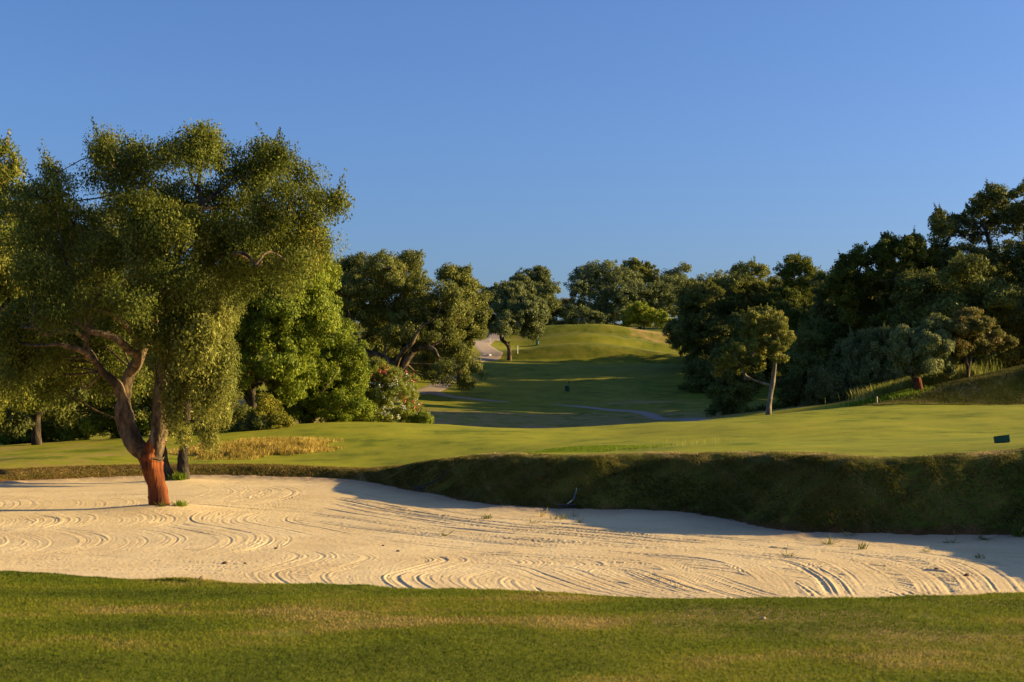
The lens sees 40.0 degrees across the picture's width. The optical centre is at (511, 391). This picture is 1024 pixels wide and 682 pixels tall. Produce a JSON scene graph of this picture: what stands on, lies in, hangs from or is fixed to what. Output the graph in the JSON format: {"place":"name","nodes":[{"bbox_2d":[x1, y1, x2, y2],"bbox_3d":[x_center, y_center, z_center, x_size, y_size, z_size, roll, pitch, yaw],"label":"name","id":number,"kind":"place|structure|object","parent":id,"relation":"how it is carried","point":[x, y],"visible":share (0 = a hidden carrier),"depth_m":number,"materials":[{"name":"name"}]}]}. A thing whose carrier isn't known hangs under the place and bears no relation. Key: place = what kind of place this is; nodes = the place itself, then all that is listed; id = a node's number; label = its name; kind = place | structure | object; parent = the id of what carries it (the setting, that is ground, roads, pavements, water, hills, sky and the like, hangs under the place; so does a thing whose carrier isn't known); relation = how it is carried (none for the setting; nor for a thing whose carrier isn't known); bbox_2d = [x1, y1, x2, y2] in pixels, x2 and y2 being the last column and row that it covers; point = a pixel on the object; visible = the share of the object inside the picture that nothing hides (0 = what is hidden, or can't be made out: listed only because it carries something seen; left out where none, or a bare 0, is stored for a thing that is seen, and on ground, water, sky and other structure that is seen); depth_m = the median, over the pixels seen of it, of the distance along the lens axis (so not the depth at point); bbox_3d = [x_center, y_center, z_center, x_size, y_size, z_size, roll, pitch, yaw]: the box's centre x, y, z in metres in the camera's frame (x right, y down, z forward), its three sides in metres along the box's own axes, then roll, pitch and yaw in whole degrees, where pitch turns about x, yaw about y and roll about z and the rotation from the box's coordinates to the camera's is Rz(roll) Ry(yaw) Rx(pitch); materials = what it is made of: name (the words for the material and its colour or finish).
{"place":"outdoors","nodes":[
{"label":"outdoors","id":0,"kind":"place"},
{"bbox_2d":[0,463,405,480],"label":"lip grass","id":1,"kind":"structure","parent":0,"point":[303,468],"depth_m":46.17,"materials":[{"name":"green plant"}]},
{"bbox_2d":[167,436,345,460],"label":"dry grass","id":2,"kind":"structure","parent":0,"point":[248,447],"depth_m":52.74,"materials":[{"name":"plant"}]},
{"bbox_2d":[426,391,508,402],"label":"path","id":3,"kind":"structure","parent":0,"point":[437,393],"depth_m":116.81,"materials":[{"name":"grey concrete"}]},
{"bbox_2d":[417,323,518,394],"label":"path","id":4,"kind":"structure","parent":0,"point":[484,347],"depth_m":149.66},
{"bbox_2d":[0,321,1023,681],"bbox_3d":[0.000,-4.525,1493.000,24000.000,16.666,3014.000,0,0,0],"label":"ground","id":5,"kind":"structure","parent":0,"point":[632,367],"depth_m":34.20,"materials":[{"name":"green plant"}]},
{"bbox_2d":[0,129,53,427],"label":"cork oak","id":6,"kind":"object","parent":5,"relation":"on","point":[9,168],"visible":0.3,"depth_m":46.82,"materials":[{"name":"green plant"}]},
{"bbox_2d":[0,278,122,444],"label":"oak tree","id":7,"kind":"object","parent":5,"relation":"on","point":[15,423],"visible":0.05,"depth_m":59.94,"materials":[{"name":"green plant"}]},
{"bbox_2d":[0,397,151,444],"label":"shrub","id":8,"kind":"object","parent":5,"relation":"on","point":[91,427],"visible":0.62,"depth_m":64.66,"materials":[{"name":"green plant"}]},
{"bbox_2d":[38,190,164,421],"bbox_3d":[-19.799,-3.539,65.864,9.738,11.994,7.638,0,0,0],"label":"oak tree","id":9,"kind":"object","parent":5,"relation":"on","point":[138,411],"visible":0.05,"depth_m":64.70,"materials":[{"name":"green plant"}]},
{"bbox_2d":[0,383,254,443],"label":"shrub","id":10,"kind":"object","parent":5,"relation":"on","point":[240,414],"visible":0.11,"depth_m":65.15,"materials":[{"name":"green plant"}]},
{"bbox_2d":[30,339,239,437],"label":"oak tree","id":11,"kind":"object","parent":5,"relation":"on","point":[83,412],"visible":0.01,"depth_m":73.89,"materials":[{"name":"green plant"}]},
{"bbox_2d":[119,252,247,478],"bbox_3d":[-10.327,-0.590,44.189,4.114,7.608,5.048,0,0,-13],"label":"cork oak","id":12,"kind":"object","parent":5,"relation":"on","point":[204,436],"visible":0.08,"depth_m":43.15,"materials":[{"name":"green plant"}]},
{"bbox_2d":[151,300,261,422],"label":"oak tree","id":13,"kind":"object","parent":5,"relation":"on","point":[253,365],"depth_m":67.72,"materials":[{"name":"green plant"}]},
{"bbox_2d":[221,413,269,432],"bbox_3d":[-11.818,1.555,62.389,2.179,1.278,1.415,0,0,0],"label":"shrub","id":14,"kind":"object","parent":5,"relation":"on","point":[251,422],"visible":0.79,"depth_m":62.11,"materials":[{"name":"green plant"}]},
{"bbox_2d":[245,392,294,428],"bbox_3d":[-10.939,0.973,63.055,2.032,1.959,2.552,0,0,-25],"label":"shrub","id":15,"kind":"object","parent":5,"relation":"on","point":[270,410],"visible":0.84,"depth_m":62.54,"materials":[{"name":"green plant"}]},
{"bbox_2d":[189,210,352,407],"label":"oak tree","id":16,"kind":"object","parent":5,"relation":"on","point":[294,332],"visible":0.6,"depth_m":65.35,"materials":[{"name":"green plant"}]},
{"bbox_2d":[265,316,383,423],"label":"oak tree","id":17,"kind":"object","parent":5,"relation":"on","point":[344,378],"visible":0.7,"depth_m":69.94,"materials":[{"name":"green plant"}]},
{"bbox_2d":[330,258,359,341],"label":"oak tree","id":18,"kind":"object","parent":5,"relation":"on","point":[355,324],"visible":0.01,"depth_m":127.59,"materials":[{"name":"green plant"}]},
{"bbox_2d":[350,356,424,422],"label":"oleander bush","id":19,"kind":"object","parent":5,"relation":"on","point":[388,383],"visible":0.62,"depth_m":72.96,"materials":[{"name":"green plant"}]},
{"bbox_2d":[360,310,439,369],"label":"oak tree","id":20,"kind":"object","parent":5,"relation":"on","point":[393,351],"visible":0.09,"depth_m":131.80,"materials":[{"name":"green plant"}]},
{"bbox_2d":[330,248,488,393],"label":"oak tree","id":21,"kind":"object","parent":5,"relation":"on","point":[379,289],"visible":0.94,"depth_m":115.24,"materials":[{"name":"green plant"}]},
{"bbox_2d":[406,410,434,423],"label":"shrub","id":22,"kind":"object","parent":5,"relation":"on","point":[423,417],"visible":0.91,"depth_m":71.60,"materials":[{"name":"green plant"}]},
{"bbox_2d":[432,262,493,383],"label":"oak tree","id":23,"kind":"object","parent":5,"relation":"on","point":[462,278],"visible":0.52,"depth_m":123.02,"materials":[{"name":"green plant"}]},
{"bbox_2d":[481,280,551,360],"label":"olive tree","id":24,"kind":"object","parent":5,"relation":"on","point":[512,304],"visible":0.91,"depth_m":146.68,"materials":[{"name":"green plant"}]},
{"bbox_2d":[507,265,563,323],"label":"oak tree","id":25,"kind":"object","parent":5,"relation":"on","point":[538,278],"visible":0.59,"depth_m":198.68,"materials":[{"name":"green plant"}]},
{"bbox_2d":[559,298,575,306],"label":"shrub","id":26,"kind":"object","parent":5,"relation":"on","point":[565,300],"visible":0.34,"depth_m":231.82,"materials":[{"name":"green plant"}]},
{"bbox_2d":[545,303,622,324],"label":"shrub","id":27,"kind":"object","parent":5,"relation":"on","point":[569,310],"visible":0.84,"depth_m":198.75,"materials":[{"name":"green plant"}]},
{"bbox_2d":[519,444,674,452],"bbox_3d":[1.554,1.939,44.064,7.198,0.774,8.393,0,0,-23],"label":"green rough","id":28,"kind":"object","parent":5,"relation":"on","point":[598,448],"visible":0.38,"depth_m":43.61,"materials":[{"name":"green plant"}]},
{"bbox_2d":[562,258,644,317],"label":"oak tree","id":29,"kind":"object","parent":5,"relation":"on","point":[595,277],"visible":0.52,"depth_m":210.90,"materials":[{"name":"green plant"}]},
{"bbox_2d":[581,280,682,328],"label":"olive tree","id":30,"kind":"object","parent":5,"relation":"on","point":[633,291],"visible":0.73,"depth_m":201.96,"materials":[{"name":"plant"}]},
{"bbox_2d":[619,257,660,328],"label":"oak tree","id":31,"kind":"object","parent":5,"relation":"on","point":[647,270],"visible":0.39,"depth_m":224.85,"materials":[{"name":"green plant"}]},
{"bbox_2d":[621,301,673,329],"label":"shrub","id":32,"kind":"object","parent":5,"relation":"on","point":[637,312],"visible":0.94,"depth_m":191.88,"materials":[{"name":"green plant"}]},
{"bbox_2d":[324,448,1023,534],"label":"bank grass","id":33,"kind":"structure","parent":5,"relation":"on","point":[793,461],"depth_m":32.62,"materials":[{"name":"green plant"}]},
{"bbox_2d":[657,261,697,320],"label":"oak tree","id":34,"kind":"object","parent":5,"relation":"on","point":[674,276],"visible":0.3,"depth_m":222.79,"materials":[{"name":"green plant"}]},
{"bbox_2d":[660,276,733,367],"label":"oak tree","id":35,"kind":"object","parent":5,"relation":"on","point":[696,327],"visible":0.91,"depth_m":133.22,"materials":[{"name":"green plant"}]},
{"bbox_2d":[676,358,720,392],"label":"shrub","id":36,"kind":"object","parent":5,"relation":"on","point":[701,376],"visible":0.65,"depth_m":121.12,"materials":[{"name":"green plant"}]},
{"bbox_2d":[682,295,717,362],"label":"oak tree","id":37,"kind":"object","parent":5,"relation":"on","point":[688,355],"visible":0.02,"depth_m":145.49,"materials":[{"name":"green plant"}]},
{"bbox_2d":[696,269,728,282],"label":"oak tree","id":38,"kind":"object","parent":5,"relation":"on","point":[718,274],"visible":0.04,"depth_m":225.97,"materials":[{"name":"green plant"}]},
{"bbox_2d":[704,271,763,351],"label":"oak tree","id":39,"kind":"object","parent":5,"relation":"on","point":[736,285],"visible":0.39,"depth_m":137.36,"materials":[{"name":"green plant"}]},
{"bbox_2d":[703,366,766,416],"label":"shrub","id":40,"kind":"object","parent":5,"relation":"on","point":[730,390],"visible":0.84,"depth_m":92.09,"materials":[{"name":"green plant"}]},
{"bbox_2d":[708,311,772,379],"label":"oak tree","id":41,"kind":"object","parent":5,"relation":"on","point":[735,323],"visible":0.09,"depth_m":127.22,"materials":[{"name":"green plant"}]},
{"bbox_2d":[726,260,763,279],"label":"oak tree","id":42,"kind":"object","parent":5,"relation":"on","point":[735,267],"visible":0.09,"depth_m":232.26,"materials":[{"name":"green plant"}]},
{"bbox_2d":[710,303,796,414],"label":"oak tree","id":43,"kind":"object","parent":5,"relation":"on","point":[766,323],"visible":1,"depth_m":83.38,"materials":[{"name":"green plant"}]},
{"bbox_2d":[730,256,783,337],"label":"oak tree","id":44,"kind":"object","parent":5,"relation":"on","point":[759,271],"visible":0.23,"depth_m":137.89,"materials":[{"name":"green plant"}]},
{"bbox_2d":[750,252,821,310],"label":"oak tree","id":45,"kind":"object","parent":5,"relation":"on","point":[797,291],"visible":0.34,"depth_m":131.48,"materials":[{"name":"green plant"}]},
{"bbox_2d":[768,295,810,362],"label":"oak tree","id":46,"kind":"object","parent":5,"relation":"on","point":[794,315],"visible":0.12,"depth_m":120.92,"materials":[{"name":"green plant"}]},
{"bbox_2d":[772,349,824,409],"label":"shrub","id":47,"kind":"object","parent":5,"relation":"on","point":[793,388],"visible":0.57,"depth_m":93.19,"materials":[{"name":"green plant"}]},
{"bbox_2d":[777,329,832,392],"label":"shrub","id":48,"kind":"object","parent":5,"relation":"on","point":[807,340],"visible":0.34,"depth_m":102.39,"materials":[{"name":"green plant"}]},
{"bbox_2d":[767,316,847,376],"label":"oak tree","id":49,"kind":"object","parent":5,"relation":"on","point":[783,368],"visible":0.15,"depth_m":114.92,"materials":[{"name":"green plant"}]},
{"bbox_2d":[808,268,873,372],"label":"oak tree","id":50,"kind":"object","parent":5,"relation":"on","point":[820,307],"visible":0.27,"depth_m":117.71,"materials":[{"name":"green plant"}]},
{"bbox_2d":[798,322,909,405],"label":"olive tree","id":51,"kind":"object","parent":5,"relation":"on","point":[835,382],"visible":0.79,"depth_m":89.38,"materials":[{"name":"green plant"}]},
{"bbox_2d":[815,227,943,357],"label":"oak tree","id":52,"kind":"object","parent":5,"relation":"on","point":[887,250],"visible":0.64,"depth_m":101.80,"materials":[{"name":"green plant"}]},
{"bbox_2d":[864,259,912,369],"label":"oak tree","id":53,"kind":"object","parent":5,"relation":"on","point":[876,320],"visible":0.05,"depth_m":113.76,"materials":[{"name":"green plant"}]},
{"bbox_2d":[825,358,1005,407],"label":"tall grass","id":54,"kind":"structure","parent":5,"relation":"on","point":[902,384],"depth_m":81.17,"materials":[{"name":"green plant"}]},
{"bbox_2d":[886,266,952,374],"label":"oak tree","id":55,"kind":"object","parent":5,"relation":"on","point":[915,292],"visible":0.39,"depth_m":96.86,"materials":[{"name":"green plant"}]},
{"bbox_2d":[888,312,959,390],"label":"cork oak","id":56,"kind":"object","parent":5,"relation":"on","point":[928,348],"visible":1,"depth_m":78.69,"materials":[{"name":"green olive leaf"},{"name":"reddish-brown stripped cork bark"}]},
{"bbox_2d":[918,250,1023,371],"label":"oak tree","id":57,"kind":"object","parent":5,"relation":"on","point":[989,297],"visible":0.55,"depth_m":92.28,"materials":[{"name":"green plant"}]},
{"bbox_2d":[927,177,1023,364],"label":"oak tree","id":58,"kind":"object","parent":5,"relation":"on","point":[998,200],"visible":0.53,"depth_m":103.89,"materials":[{"name":"green plant"}]},
{"bbox_2d":[943,307,1018,377],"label":"tree","id":59,"kind":"object","parent":5,"relation":"on","point":[966,336],"visible":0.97,"depth_m":79.69,"materials":[{"name":"green plant"}]},
{"bbox_2d":[955,342,1023,371],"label":"shrub","id":60,"kind":"object","parent":5,"relation":"on","point":[1020,361],"visible":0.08,"depth_m":98.89,"materials":[{"name":"green plant"}]},
{"bbox_2d":[993,435,1009,442],"bbox_3d":[11.514,1.124,33.063,0.350,0.164,0.230,-7,-9,12],"label":"tee sign","id":61,"kind":"object","parent":5,"relation":"on","point":[1002,439],"visible":0.93,"depth_m":32.96,"materials":[{"name":"green plastic"}]},
{"bbox_2d":[0,474,1023,598],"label":"bunker sand","id":62,"kind":"structure","parent":0,"point":[326,530],"depth_m":25.95,"materials":[{"name":"beige sand"}]},
{"bbox_2d":[168,471,188,479],"bbox_3d":[-10.268,2.588,43.548,0.659,0.310,0.745,0,0,21],"label":"weed","id":63,"kind":"object","parent":62,"relation":"on","point":[180,476],"visible":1,"depth_m":43.51,"materials":[{"name":"green plant"}]},
{"bbox_2d":[0,117,356,505],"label":"cork oak","id":64,"kind":"object","parent":62,"relation":"on","point":[166,221],"visible":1,"depth_m":32.77,"materials":[{"name":"green plant"}]},
{"bbox_2d":[172,499,188,506],"bbox_3d":[-7.965,2.653,33.692,0.506,0.189,0.487,0,0,0],"label":"weed","id":65,"kind":"object","parent":62,"relation":"on","point":[178,504],"visible":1,"depth_m":33.69,"materials":[{"name":"green plant"}]},
{"bbox_2d":[413,470,447,490],"bbox_3d":[-2.218,2.441,38.563,0.999,0.563,0.102,0,0,-18],"label":"bunker rake","id":66,"kind":"object","parent":62,"relation":"on","point":[418,487],"visible":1,"depth_m":38.47,"materials":[{"name":"black plastic"}]},
{"bbox_2d":[481,513,491,518],"bbox_3d":[-0.563,2.794,31.702,0.373,0.156,0.307,0,0,0],"label":"weed","id":67,"kind":"object","parent":62,"relation":"on","point":[485,517],"visible":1,"depth_m":31.66,"materials":[{"name":"green plant"}]},
{"bbox_2d":[558,488,576,508],"bbox_3d":[1.466,2.556,33.610,0.364,0.452,0.896,0,0,33],"label":"bunker rake","id":68,"kind":"object","parent":62,"relation":"on","point":[567,505],"visible":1,"depth_m":33.33,"materials":[{"name":"black plastic"}]},
{"bbox_2d":[821,536,839,544],"bbox_3d":[5.917,2.742,26.248,0.430,0.239,0.503,0,0,-22],"label":"weed","id":69,"kind":"object","parent":62,"relation":"on","point":[828,542],"visible":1,"depth_m":26.22,"materials":[{"name":"green plant"}]},
{"bbox_2d":[858,542,869,549],"bbox_3d":[6.365,2.776,25.481,0.211,0.177,0.356,0,0,-38],"label":"weed","id":70,"kind":"object","parent":62,"relation":"on","point":[862,547],"visible":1,"depth_m":25.47,"materials":[{"name":"green plant"}]},
{"bbox_2d":[1007,522,1023,537],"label":"weed","id":71,"kind":"object","parent":62,"relation":"on","point":[1019,533],"visible":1,"depth_m":26.70,"materials":[{"name":"green plant"}]},
{"bbox_2d":[0,0,1023,323],"label":"sky","id":72,"kind":"structure","parent":0,"point":[500,137],"materials":[{"name":"blue"}]},
{"bbox_2d":[553,404,709,420],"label":"path","id":73,"kind":"structure","parent":0,"point":[651,415],"depth_m":102.90,"materials":[{"name":"grey concrete"}]},
{"bbox_2d":[589,436,723,451],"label":"seed grass","id":74,"kind":"structure","parent":0,"point":[666,444],"depth_m":39.89,"materials":[{"name":"green plant"}]},
{"bbox_2d":[832,384,945,407],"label":"lush grass","id":75,"kind":"structure","parent":0,"point":[899,393],"depth_m":79.44,"materials":[{"name":"green plant"}]},
{"bbox_2d":[853,364,1023,405],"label":"mound grass","id":76,"kind":"structure","parent":0,"point":[937,395],"depth_m":76.62,"materials":[{"name":"green plant"}]}
]}

